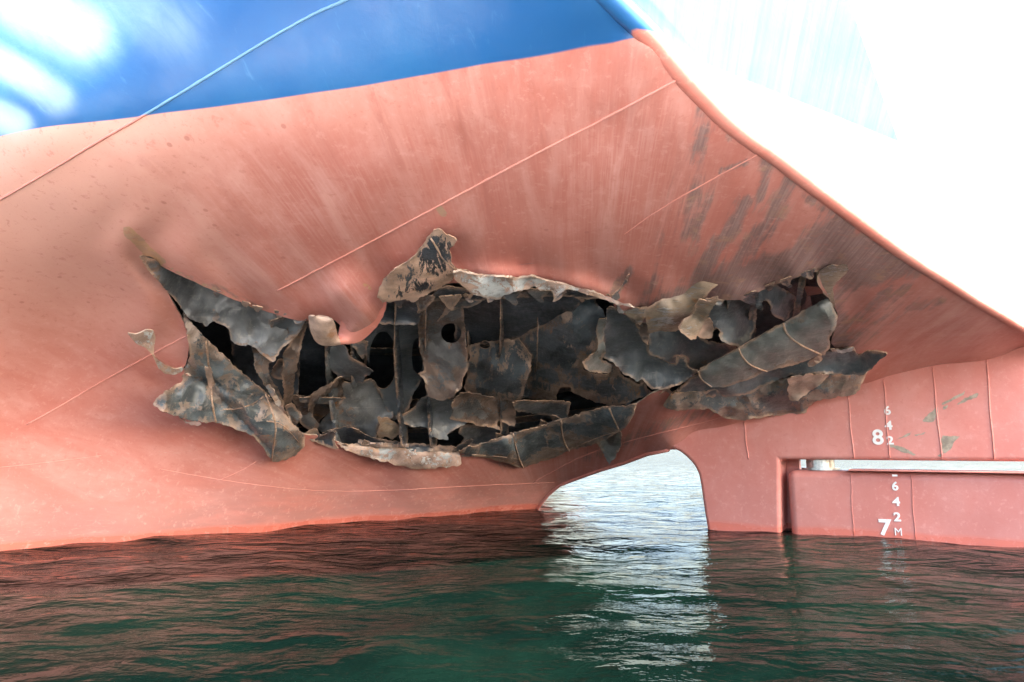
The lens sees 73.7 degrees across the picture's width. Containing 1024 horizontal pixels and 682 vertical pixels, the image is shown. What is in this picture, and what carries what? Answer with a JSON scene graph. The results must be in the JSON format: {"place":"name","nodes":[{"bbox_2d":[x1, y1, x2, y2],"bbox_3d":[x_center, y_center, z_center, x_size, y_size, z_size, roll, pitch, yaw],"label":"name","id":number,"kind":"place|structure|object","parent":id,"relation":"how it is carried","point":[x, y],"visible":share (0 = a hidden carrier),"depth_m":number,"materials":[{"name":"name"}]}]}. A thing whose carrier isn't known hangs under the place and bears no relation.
{"place":"outdoors","nodes":[
{"label":"outdoors","id":0,"kind":"place"},
{"bbox_2d":[0,450,1023,681],"bbox_3d":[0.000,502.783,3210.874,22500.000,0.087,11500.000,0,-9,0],"label":"water","id":1,"kind":"structure","parent":0,"point":[637,571],"depth_m":4.81,"materials":[{"name":"green liquid"}]},
{"bbox_2d":[0,0,1023,550],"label":"cargo ship","id":2,"kind":"object","parent":1,"relation":"on","point":[272,264],"visible":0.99,"depth_m":5.84,"materials":[{"name":"paint"}]},
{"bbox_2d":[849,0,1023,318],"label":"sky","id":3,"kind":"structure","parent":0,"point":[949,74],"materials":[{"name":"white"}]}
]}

